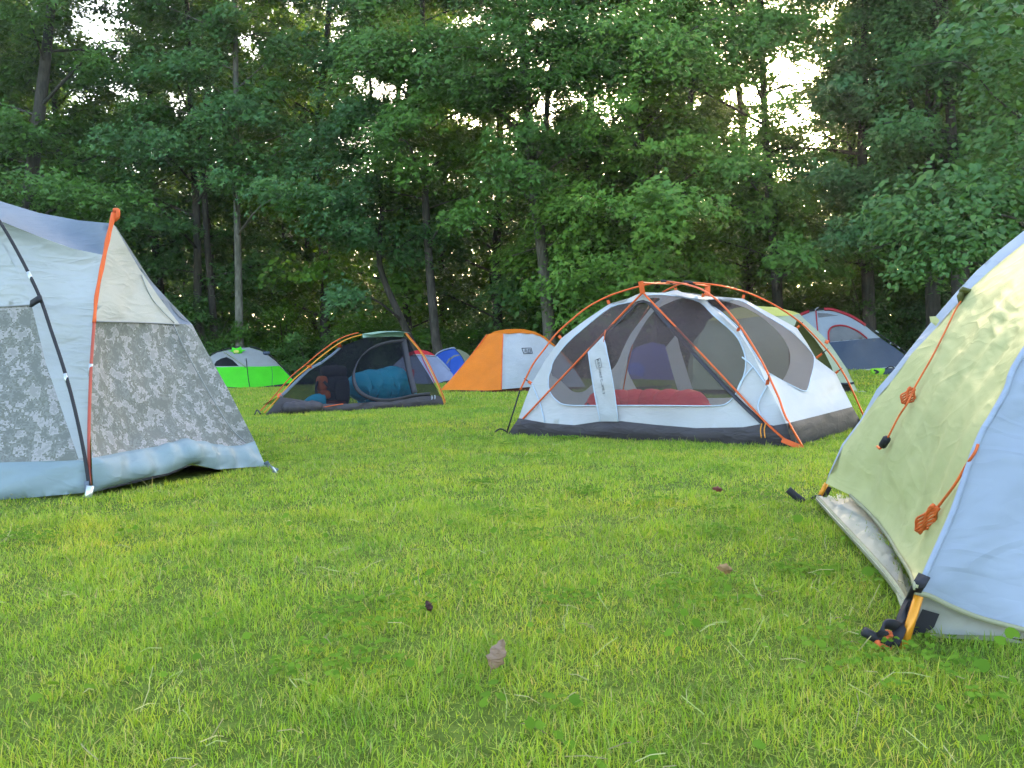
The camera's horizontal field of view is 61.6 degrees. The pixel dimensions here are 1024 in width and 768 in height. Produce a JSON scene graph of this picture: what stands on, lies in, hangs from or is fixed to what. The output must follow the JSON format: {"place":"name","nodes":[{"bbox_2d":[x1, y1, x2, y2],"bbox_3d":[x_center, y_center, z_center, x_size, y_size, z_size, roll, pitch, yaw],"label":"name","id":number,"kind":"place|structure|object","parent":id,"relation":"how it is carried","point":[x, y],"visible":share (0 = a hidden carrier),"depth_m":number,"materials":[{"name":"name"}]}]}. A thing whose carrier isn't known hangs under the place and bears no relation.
{"place":"outdoors","nodes":[
{"label":"outdoors","id":0,"kind":"place"},
{"bbox_2d":[46,0,867,326],"label":"sky","id":1,"kind":"structure","parent":0,"point":[94,29],"materials":[{"name":"white"}]},
{"bbox_2d":[0,368,1023,767],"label":"ground","id":2,"kind":"structure","parent":0,"point":[450,734],"depth_m":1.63,"materials":[{"name":"green plant"}]},
{"bbox_2d":[0,2,68,204],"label":"forest tree","id":3,"kind":"object","parent":2,"relation":"on","point":[25,96],"visible":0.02,"depth_m":34.20,"materials":[{"name":"green plant"}]},
{"bbox_2d":[0,6,77,193],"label":"forest tree","id":4,"kind":"object","parent":2,"relation":"on","point":[45,119],"depth_m":35.92,"materials":[{"name":"teal plant"}]},
{"bbox_2d":[0,0,97,220],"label":"woodland tree","id":5,"kind":"object","parent":2,"relation":"on","point":[16,153],"visible":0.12,"depth_m":28.32,"materials":[{"name":"green plant"}]},
{"bbox_2d":[15,0,91,180],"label":"forest tree","id":6,"kind":"object","parent":2,"relation":"on","point":[48,110],"depth_m":41.18,"materials":[{"name":"green plant"}]},
{"bbox_2d":[0,0,170,260],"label":"edge tree","id":7,"kind":"object","parent":2,"relation":"on","point":[34,198],"visible":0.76,"depth_m":26.00,"materials":[{"name":"green plant"}]},
{"bbox_2d":[0,0,192,311],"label":"woodland tree","id":8,"kind":"object","parent":2,"relation":"on","point":[90,112],"visible":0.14,"depth_m":29.12,"materials":[{"name":"green plant"}]},
{"bbox_2d":[55,43,179,295],"bbox_3d":[-15.270,-6.444,32.210,4.048,12.666,3.933,0,2,30],"label":"forest tree","id":9,"kind":"object","parent":2,"relation":"on","point":[103,99],"visible":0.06,"depth_m":31.81,"materials":[{"name":"green plant"}]},
{"bbox_2d":[104,93,173,299],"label":"forest tree","id":10,"kind":"object","parent":2,"relation":"on","point":[111,112],"depth_m":44.52,"materials":[{"name":"green plant"}]},
{"bbox_2d":[0,201,278,499],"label":"camouflage tent","id":11,"kind":"object","parent":2,"relation":"on","point":[106,360],"visible":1,"depth_m":4.05,"materials":[{"name":"grey fabric"}]},
{"bbox_2d":[0,241,29,305],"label":"window cover","id":12,"kind":"structure","parent":11,"relation":"in","point":[12,289],"depth_m":3.99,"materials":[{"name":"white fabric"}]},
{"bbox_2d":[91,322,253,457],"bbox_3d":[-1.761,0.017,4.267,0.295,0.661,1.058,-1,2,23],"label":"camouflage door","id":13,"kind":"structure","parent":11,"relation":"in","point":[147,392],"depth_m":4.32,"materials":[{"name":"grey fabric"}]},
{"bbox_2d":[103,26,189,294],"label":"forest tree","id":14,"kind":"object","parent":2,"relation":"on","point":[145,94],"visible":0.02,"depth_m":49.58,"materials":[{"name":"green plant"}]},
{"bbox_2d":[39,0,271,341],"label":"woodland tree","id":15,"kind":"object","parent":2,"relation":"on","point":[175,254],"visible":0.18,"depth_m":29.53,"materials":[{"name":"green plant"}]},
{"bbox_2d":[165,295,209,327],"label":"understory shrub","id":16,"kind":"object","parent":2,"relation":"on","point":[188,316],"visible":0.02,"depth_m":27.03,"materials":[{"name":"green plant"}]},
{"bbox_2d":[160,178,216,304],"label":"forest tree","id":17,"kind":"object","parent":2,"relation":"on","point":[179,285],"visible":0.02,"depth_m":56.89,"materials":[{"name":"green plant"}]},
{"bbox_2d":[76,0,310,347],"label":"edge tree","id":18,"kind":"object","parent":2,"relation":"on","point":[154,139],"visible":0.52,"depth_m":27.13,"materials":[{"name":"green plant"}]},
{"bbox_2d":[121,0,291,289],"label":"forest tree","id":19,"kind":"object","parent":2,"relation":"on","point":[172,182],"visible":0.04,"depth_m":35.28,"materials":[{"name":"green plant"}]},
{"bbox_2d":[136,0,279,315],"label":"forest tree","id":20,"kind":"object","parent":2,"relation":"on","point":[199,181],"visible":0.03,"depth_m":40.64,"materials":[{"name":"green plant"}]},
{"bbox_2d":[183,207,245,318],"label":"forest tree","id":21,"kind":"object","parent":2,"relation":"on","point":[188,288],"visible":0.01,"depth_m":46.38,"materials":[{"name":"green plant"}]},
{"bbox_2d":[165,290,266,355],"bbox_3d":[-9.800,-1.360,28.187,3.592,3.460,3.527,-1,1,4],"label":"understory shrub","id":22,"kind":"object","parent":2,"relation":"on","point":[210,346],"visible":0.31,"depth_m":27.96,"materials":[{"name":"teal plant"}]},
{"bbox_2d":[103,0,354,347],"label":"edge tree","id":23,"kind":"object","parent":2,"relation":"on","point":[224,12],"visible":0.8,"depth_m":26.17,"materials":[{"name":"green plant"}]},
{"bbox_2d":[204,128,272,337],"bbox_3d":[-10.985,-5.519,34.103,3.618,10.397,3.616,-1,2,19],"label":"forest tree","id":24,"kind":"object","parent":2,"relation":"on","point":[222,260],"visible":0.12,"depth_m":34.11,"materials":[{"name":"green plant"}]},
{"bbox_2d":[218,312,260,341],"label":"understory shrub","id":25,"kind":"object","parent":2,"relation":"on","point":[228,323],"visible":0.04,"depth_m":31.24,"materials":[{"name":"green plant"}]},
{"bbox_2d":[217,315,274,350],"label":"understory shrub","id":26,"kind":"object","parent":2,"relation":"on","point":[243,332],"visible":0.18,"depth_m":27.41,"materials":[{"name":"green plant"}]},
{"bbox_2d":[209,346,292,388],"bbox_3d":[-7.415,-0.476,24.868,2.628,1.262,2.576,-1,1,0],"label":"dome tent","id":27,"kind":"object","parent":2,"relation":"on","point":[236,367],"visible":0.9,"depth_m":24.08,"materials":[{"name":"green fabric"}]},
{"bbox_2d":[214,357,237,365],"bbox_3d":[-8.008,-0.628,24.132,0.733,0.269,0.290,-1,1,0],"label":"door mesh","id":28,"kind":"structure","parent":27,"relation":"in","point":[226,361],"depth_m":24.10,"materials":[{"name":"black fabric"}]},
{"bbox_2d":[227,291,324,375],"bbox_3d":[-7.585,-1.331,29.104,3.684,3.609,3.849,-1,2,29],"label":"understory shrub","id":29,"kind":"object","parent":2,"relation":"on","point":[280,309],"visible":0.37,"depth_m":28.55,"materials":[{"name":"green plant"}]},
{"bbox_2d":[186,0,367,332],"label":"forest tree","id":30,"kind":"object","parent":2,"relation":"on","point":[281,233],"visible":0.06,"depth_m":36.11,"materials":[{"name":"green plant"}]},
{"bbox_2d":[247,323,307,358],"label":"understory shrub","id":31,"kind":"object","parent":2,"relation":"on","point":[260,333],"visible":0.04,"depth_m":33.46,"materials":[{"name":"green plant"}]},
{"bbox_2d":[201,3,366,327],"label":"forest tree","id":32,"kind":"object","parent":2,"relation":"on","point":[300,17],"visible":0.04,"depth_m":40.44,"materials":[{"name":"teal plant"}]},
{"bbox_2d":[246,8,341,313],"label":"forest tree","id":33,"kind":"object","parent":2,"relation":"on","point":[302,176],"depth_m":48.43,"materials":[{"name":"green plant"}]},
{"bbox_2d":[241,8,351,329],"bbox_3d":[-7.965,-7.271,32.994,4.678,13.911,4.531,-1,1,0],"label":"forest tree","id":34,"kind":"object","parent":2,"relation":"on","point":[307,253],"visible":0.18,"depth_m":32.44,"materials":[{"name":"green plant"}]},
{"bbox_2d":[262,329,349,378],"bbox_3d":[-6.437,-0.771,27.470,3.393,1.916,2.835,-1,2,28],"label":"understory shrub","id":35,"kind":"object","parent":2,"relation":"on","point":[303,358],"visible":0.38,"depth_m":27.11,"materials":[{"name":"green plant"}]},
{"bbox_2d":[212,0,439,361],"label":"woodland tree","id":36,"kind":"object","parent":2,"relation":"on","point":[316,272],"visible":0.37,"depth_m":28.57,"materials":[{"name":"green plant"}]},
{"bbox_2d":[293,298,366,359],"bbox_3d":[-6.782,-1.438,31.658,3.840,3.449,3.676,-1,1,9],"label":"understory shrub","id":37,"kind":"object","parent":2,"relation":"on","point":[316,318],"visible":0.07,"depth_m":31.09,"materials":[{"name":"green plant"}]},
{"bbox_2d":[254,331,445,414],"bbox_3d":[-1.995,-0.172,10.738,2.693,1.008,0.971,-3,2,-42],"label":"tent","id":38,"kind":"object","parent":2,"relation":"on","point":[379,369],"visible":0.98,"depth_m":10.72,"materials":[{"name":"grey fabric"}]},
{"bbox_2d":[282,400,322,413],"bbox_3d":[-2.454,0.277,10.052,0.475,0.168,0.168,-2,2,-33],"label":"rolled door","id":39,"kind":"structure","parent":38,"relation":"in","point":[292,407],"depth_m":9.99,"materials":[{"name":"grey fabric"}]},
{"bbox_2d":[330,311,402,343],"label":"understory shrub","id":40,"kind":"object","parent":2,"relation":"on","point":[349,319],"visible":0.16,"depth_m":27.84,"materials":[{"name":"green plant"}]},
{"bbox_2d":[278,0,465,350],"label":"edge tree","id":41,"kind":"object","parent":2,"relation":"on","point":[357,232],"visible":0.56,"depth_m":25.31,"materials":[{"name":"green plant"}]},
{"bbox_2d":[323,315,425,345],"bbox_3d":[-4.398,-1.077,29.411,3.636,2.648,3.575,-1,1,7],"label":"understory shrub","id":42,"kind":"object","parent":2,"relation":"on","point":[373,326],"visible":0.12,"depth_m":28.41,"materials":[{"name":"green plant"}]},
{"bbox_2d":[369,257,413,321],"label":"forest tree","id":43,"kind":"object","parent":2,"relation":"on","point":[376,282],"visible":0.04,"depth_m":49.78,"materials":[{"name":"green plant"}]},
{"bbox_2d":[279,0,510,336],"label":"woodland tree","id":44,"kind":"object","parent":2,"relation":"on","point":[408,287],"visible":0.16,"depth_m":29.67,"materials":[{"name":"green plant"}]},
{"bbox_2d":[369,155,438,318],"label":"forest tree","id":45,"kind":"object","parent":2,"relation":"on","point":[384,267],"visible":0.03,"depth_m":41.77,"materials":[{"name":"green plant"}]},
{"bbox_2d":[375,323,451,352],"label":"understory shrub","id":46,"kind":"object","parent":2,"relation":"on","point":[428,329],"visible":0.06,"depth_m":28.76,"materials":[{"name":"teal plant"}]},
{"bbox_2d":[310,0,526,354],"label":"edge tree","id":47,"kind":"object","parent":2,"relation":"on","point":[413,118],"visible":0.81,"depth_m":24.10,"materials":[{"name":"green plant"}]},
{"bbox_2d":[425,600,432,614],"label":"fallen leaf","id":48,"kind":"object","parent":2,"relation":"on","point":[428,606],"visible":1,"depth_m":1.78,"materials":[{"name":"purple plant"}]},
{"bbox_2d":[414,350,452,382],"bbox_3d":[-2.720,-0.477,24.405,2.178,0.990,2.376,-1,1,0],"label":"dome tent","id":49,"kind":"object","parent":2,"relation":"on","point":[441,370],"visible":0.45,"depth_m":23.84,"materials":[{"name":"grey fabric"}]},
{"bbox_2d":[371,9,509,349],"bbox_3d":[-3.194,-11.813,36.685,6.932,22.323,7.134,-2,1,-11],"label":"forest tree","id":50,"kind":"object","parent":2,"relation":"on","point":[456,180],"visible":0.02,"depth_m":36.52,"materials":[{"name":"green plant"}]},
{"bbox_2d":[404,327,476,354],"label":"understory shrub","id":51,"kind":"object","parent":2,"relation":"on","point":[421,340],"visible":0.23,"depth_m":27.33,"materials":[{"name":"green plant"}]},
{"bbox_2d":[411,304,475,349],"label":"understory shrub","id":52,"kind":"object","parent":2,"relation":"on","point":[418,314],"visible":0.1,"depth_m":33.73,"materials":[{"name":"green plant"}]},
{"bbox_2d":[402,126,488,327],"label":"forest tree","id":53,"kind":"object","parent":2,"relation":"on","point":[460,275],"visible":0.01,"depth_m":50.12,"materials":[{"name":"teal plant"}]},
{"bbox_2d":[412,109,489,326],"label":"forest tree","id":54,"kind":"object","parent":2,"relation":"on","point":[469,287],"visible":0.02,"depth_m":56.73,"materials":[{"name":"green plant"}]},
{"bbox_2d":[435,347,469,375],"bbox_3d":[-1.605,-0.568,24.672,1.392,0.972,2.337,-1,1,0],"label":"dome tent","id":55,"kind":"object","parent":2,"relation":"on","point":[454,359],"visible":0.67,"depth_m":24.21,"materials":[{"name":"blue fabric"}]},
{"bbox_2d":[446,321,486,355],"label":"understory shrub","id":56,"kind":"object","parent":2,"relation":"on","point":[471,336],"visible":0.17,"depth_m":28.38,"materials":[{"name":"green plant"}]},
{"bbox_2d":[360,1,609,334],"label":"woodland tree","id":57,"kind":"object","parent":2,"relation":"on","point":[498,290],"visible":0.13,"depth_m":28.58,"materials":[{"name":"green plant"}]},
{"bbox_2d":[443,108,528,310],"bbox_3d":[-0.766,-6.309,33.958,4.157,11.543,4.653,0,2,40],"label":"forest tree","id":58,"kind":"object","parent":2,"relation":"on","point":[482,278],"visible":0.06,"depth_m":33.76,"materials":[{"name":"green plant"}]},
{"bbox_2d":[462,318,513,348],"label":"understory shrub","id":59,"kind":"object","parent":2,"relation":"on","point":[483,325],"visible":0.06,"depth_m":30.15,"materials":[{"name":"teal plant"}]},
{"bbox_2d":[486,639,505,678],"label":"fallen leaf","id":60,"kind":"object","parent":2,"relation":"on","point":[496,655],"visible":0.88,"depth_m":1.47,"materials":[{"name":"beige plant"}]},
{"bbox_2d":[467,315,525,347],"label":"understory shrub","id":61,"kind":"object","parent":2,"relation":"on","point":[492,326],"visible":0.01,"depth_m":31.15,"materials":[{"name":"green plant"}]},
{"bbox_2d":[440,329,554,391],"bbox_3d":[0.016,-0.471,17.084,2.811,1.237,2.481,-1,1,0],"label":"fly tent","id":62,"kind":"object","parent":2,"relation":"on","point":[497,361],"visible":0.67,"depth_m":16.29,"materials":[{"name":"orange fabric"}]},
{"bbox_2d":[474,325,525,343],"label":"understory shrub","id":63,"kind":"object","parent":2,"relation":"on","point":[487,330],"visible":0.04,"depth_m":28.29,"materials":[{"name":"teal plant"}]},
{"bbox_2d":[470,114,538,312],"bbox_3d":[-0.127,-6.871,39.637,4.813,11.939,4.300,-1,2,27],"label":"forest tree","id":64,"kind":"object","parent":2,"relation":"on","point":[514,117],"visible":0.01,"depth_m":39.41,"materials":[{"name":"green plant"}]},
{"bbox_2d":[0,434,1023,767],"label":"lawn weeds","id":65,"kind":"object","parent":2,"relation":"on","point":[822,644],"visible":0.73,"depth_m":1.67,"materials":[{"name":"green plant"}]},
{"bbox_2d":[406,0,665,345],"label":"edge tree","id":66,"kind":"object","parent":2,"relation":"on","point":[488,88],"visible":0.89,"depth_m":22.81,"materials":[{"name":"green plant"}]},
{"bbox_2d":[521,292,583,341],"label":"understory shrub","id":67,"kind":"object","parent":2,"relation":"on","point":[528,325],"visible":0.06,"depth_m":27.04,"materials":[{"name":"green plant"}]},
{"bbox_2d":[134,130,973,341],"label":"woodland","id":68,"kind":"object","parent":2,"relation":"on","point":[483,293],"depth_m":62.65,"materials":[{"name":"green plant"}]},
{"bbox_2d":[453,0,696,336],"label":"edge tree","id":69,"kind":"object","parent":2,"relation":"on","point":[589,293],"visible":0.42,"depth_m":23.90,"materials":[{"name":"green plant"}]},
{"bbox_2d":[498,0,711,329],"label":"woodland tree","id":70,"kind":"object","parent":2,"relation":"on","point":[601,220],"visible":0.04,"depth_m":28.99,"materials":[{"name":"green plant"}]},
{"bbox_2d":[488,0,787,300],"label":"edge tree","id":71,"kind":"object","parent":2,"relation":"on","point":[649,219],"visible":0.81,"depth_m":22.31,"materials":[{"name":"green plant"}]},
{"bbox_2d":[647,64,705,277],"bbox_3d":[5.966,-6.999,33.047,3.771,12.143,3.880,-2,1,-14],"label":"forest tree","id":72,"kind":"object","parent":2,"relation":"on","point":[685,102],"depth_m":32.76,"materials":[{"name":"green plant"}]},
{"bbox_2d":[494,280,863,446],"bbox_3d":[1.293,-0.209,6.409,2.406,1.181,1.784,0,2,39],"label":"dome tent","id":73,"kind":"object","parent":2,"relation":"on","point":[675,364],"visible":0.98,"depth_m":5.84,"materials":[{"name":"white fabric"}]},
{"bbox_2d":[569,0,818,310],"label":"woodland tree","id":74,"kind":"object","parent":2,"relation":"on","point":[744,275],"visible":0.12,"depth_m":27.52,"materials":[{"name":"green plant"}]},
{"bbox_2d":[650,0,739,292],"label":"forest tree","id":75,"kind":"object","parent":2,"relation":"on","point":[730,99],"depth_m":48.87,"materials":[{"name":"green plant"}]},
{"bbox_2d":[687,88,754,274],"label":"forest tree","id":76,"kind":"object","parent":2,"relation":"on","point":[710,186],"visible":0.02,"depth_m":40.26,"materials":[{"name":"green plant"}]},
{"bbox_2d":[690,286,762,305],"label":"understory shrub","id":77,"kind":"object","parent":2,"relation":"on","point":[718,293],"visible":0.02,"depth_m":26.71,"materials":[{"name":"green plant"}]},
{"bbox_2d":[716,563,736,573],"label":"fallen leaf","id":78,"kind":"object","parent":2,"relation":"on","point":[725,568],"visible":1,"depth_m":2.04,"materials":[{"name":"beige plant"}]},
{"bbox_2d":[731,189,771,305],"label":"forest tree","id":79,"kind":"object","parent":2,"relation":"on","point":[741,286],"visible":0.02,"depth_m":34.06,"materials":[{"name":"teal plant"}]},
{"bbox_2d":[648,0,872,307],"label":"woodland tree","id":80,"kind":"object","parent":2,"relation":"on","point":[749,266],"visible":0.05,"depth_m":28.04,"materials":[{"name":"green plant"}]},
{"bbox_2d":[637,0,911,308],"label":"edge tree","id":81,"kind":"object","parent":2,"relation":"on","point":[784,250],"visible":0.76,"depth_m":23.03,"materials":[{"name":"green plant"}]},
{"bbox_2d":[753,205,802,303],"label":"forest tree","id":82,"kind":"object","parent":2,"relation":"on","point":[786,291],"visible":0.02,"depth_m":35.83,"materials":[{"name":"green plant"}]},
{"bbox_2d":[764,295,847,313],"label":"understory shrub","id":83,"kind":"object","parent":2,"relation":"on","point":[796,309],"visible":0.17,"depth_m":26.20,"materials":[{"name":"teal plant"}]},
{"bbox_2d":[757,306,864,391],"bbox_3d":[3.818,-0.532,13.403,2.451,1.345,2.425,-1,1,0],"label":"fly tent","id":84,"kind":"object","parent":2,"relation":"on","point":[817,348],"visible":0.27,"depth_m":12.62,"materials":[{"name":"fabric"}]},
{"bbox_2d":[727,0,956,330],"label":"woodland tree","id":85,"kind":"object","parent":2,"relation":"on","point":[910,297],"visible":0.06,"depth_m":27.98,"materials":[{"name":"green plant"}]},
{"bbox_2d":[796,0,905,307],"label":"forest tree","id":86,"kind":"object","parent":2,"relation":"on","point":[835,126],"visible":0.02,"depth_m":34.79,"materials":[{"name":"green plant"}]},
{"bbox_2d":[800,307,905,370],"bbox_3d":[7.445,-1.058,20.680,3.537,1.526,2.872,-2,2,-23],"label":"dome tent","id":87,"kind":"object","parent":2,"relation":"on","point":[856,343],"visible":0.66,"depth_m":19.86,"materials":[{"name":"white"}]},
{"bbox_2d":[829,326,865,341],"bbox_3d":[7.722,-1.167,19.801,1.113,0.386,0.352,-2,1,-16],"label":"window mesh","id":88,"kind":"structure","parent":87,"relation":"in","point":[839,333],"depth_m":19.76,"materials":[{"name":"white fabric"}]},
{"bbox_2d":[795,269,910,352],"bbox_3d":[10.486,-1.872,26.832,3.874,3.545,3.709,-1,1,4],"label":"understory shrub","id":89,"kind":"object","parent":2,"relation":"on","point":[824,295],"visible":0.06,"depth_m":26.25,"materials":[{"name":"green plant"}]},
{"bbox_2d":[810,262,912,353],"bbox_3d":[10.328,-2.097,25.368,2.980,3.515,3.123,-1,2,18],"label":"understory shrub","id":90,"kind":"object","parent":2,"relation":"on","point":[883,325],"visible":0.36,"depth_m":25.16,"materials":[{"name":"green plant"}]},
{"bbox_2d":[724,0,999,334],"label":"edge tree","id":91,"kind":"object","parent":2,"relation":"on","point":[855,111],"visible":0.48,"depth_m":22.45,"materials":[{"name":"green plant"}]},
{"bbox_2d":[870,368,884,374],"bbox_3d":[7.407,-0.246,17.350,0.336,0.150,0.294,-1,1,0],"label":"crumpled jacket","id":92,"kind":"object","parent":2,"relation":"on","point":[874,371],"visible":0.79,"depth_m":17.25,"materials":[{"name":"fabric"}]},
{"bbox_2d":[809,4,945,299],"bbox_3d":[13.458,-8.364,32.146,4.929,14.658,4.774,0,2,43],"label":"forest tree","id":93,"kind":"object","parent":2,"relation":"on","point":[827,140],"visible":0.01,"depth_m":32.61,"materials":[{"name":"green plant"}]},
{"bbox_2d":[883,366,894,374],"bbox_3d":[7.586,-0.270,17.350,0.337,0.196,0.319,-1,1,0],"label":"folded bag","id":94,"kind":"object","parent":2,"relation":"on","point":[888,370],"visible":0.56,"depth_m":17.23,"materials":[{"name":"grey fabric"}]},
{"bbox_2d":[884,309,922,352],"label":"understory shrub","id":95,"kind":"object","parent":2,"relation":"on","point":[914,320],"visible":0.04,"depth_m":26.91,"materials":[{"name":"green plant"}]},
{"bbox_2d":[786,231,1023,649],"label":"fly tent","id":96,"kind":"object","parent":2,"relation":"on","point":[926,473],"visible":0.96,"depth_m":2.00,"materials":[{"name":"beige fabric"}]},
{"bbox_2d":[791,0,1023,327],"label":"edge tree","id":97,"kind":"object","parent":2,"relation":"on","point":[932,304],"visible":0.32,"depth_m":22.00,"materials":[{"name":"green plant"}]},
{"bbox_2d":[889,283,950,354],"bbox_3d":[12.537,-1.684,24.841,3.076,2.593,3.682,-2,2,-38],"label":"understory shrub","id":98,"kind":"object","parent":2,"relation":"on","point":[916,310],"visible":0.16,"depth_m":24.81,"materials":[{"name":"teal plant"}]},
{"bbox_2d":[829,0,1023,297],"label":"edge tree","id":99,"kind":"object","parent":2,"relation":"on","point":[909,126],"visible":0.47,"depth_m":21.37,"materials":[{"name":"green plant"}]},
{"bbox_2d":[831,0,1023,300],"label":"woodland tree","id":100,"kind":"object","parent":2,"relation":"on","point":[958,127],"visible":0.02,"depth_m":26.33,"materials":[{"name":"green plant"}]},
{"bbox_2d":[918,291,950,312],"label":"understory shrub","id":101,"kind":"object","parent":2,"relation":"on","point":[942,297],"visible":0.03,"depth_m":25.52,"materials":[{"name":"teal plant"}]},
{"bbox_2d":[846,0,1023,300],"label":"broadleaf tree","id":102,"kind":"object","parent":2,"relation":"on","point":[945,230],"visible":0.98,"depth_m":14.50,"materials":[{"name":"green plant"}]},
{"bbox_2d":[896,1,1022,263],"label":"forest tree","id":103,"kind":"object","parent":2,"relation":"on","point":[923,105],"visible":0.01,"depth_m":32.06,"materials":[{"name":"green plant"}]},
{"bbox_2d":[939,0,1022,269],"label":"woodland tree","id":104,"kind":"object","parent":2,"relation":"on","point":[989,98],"visible":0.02,"depth_m":27.05,"materials":[{"name":"green plant"}]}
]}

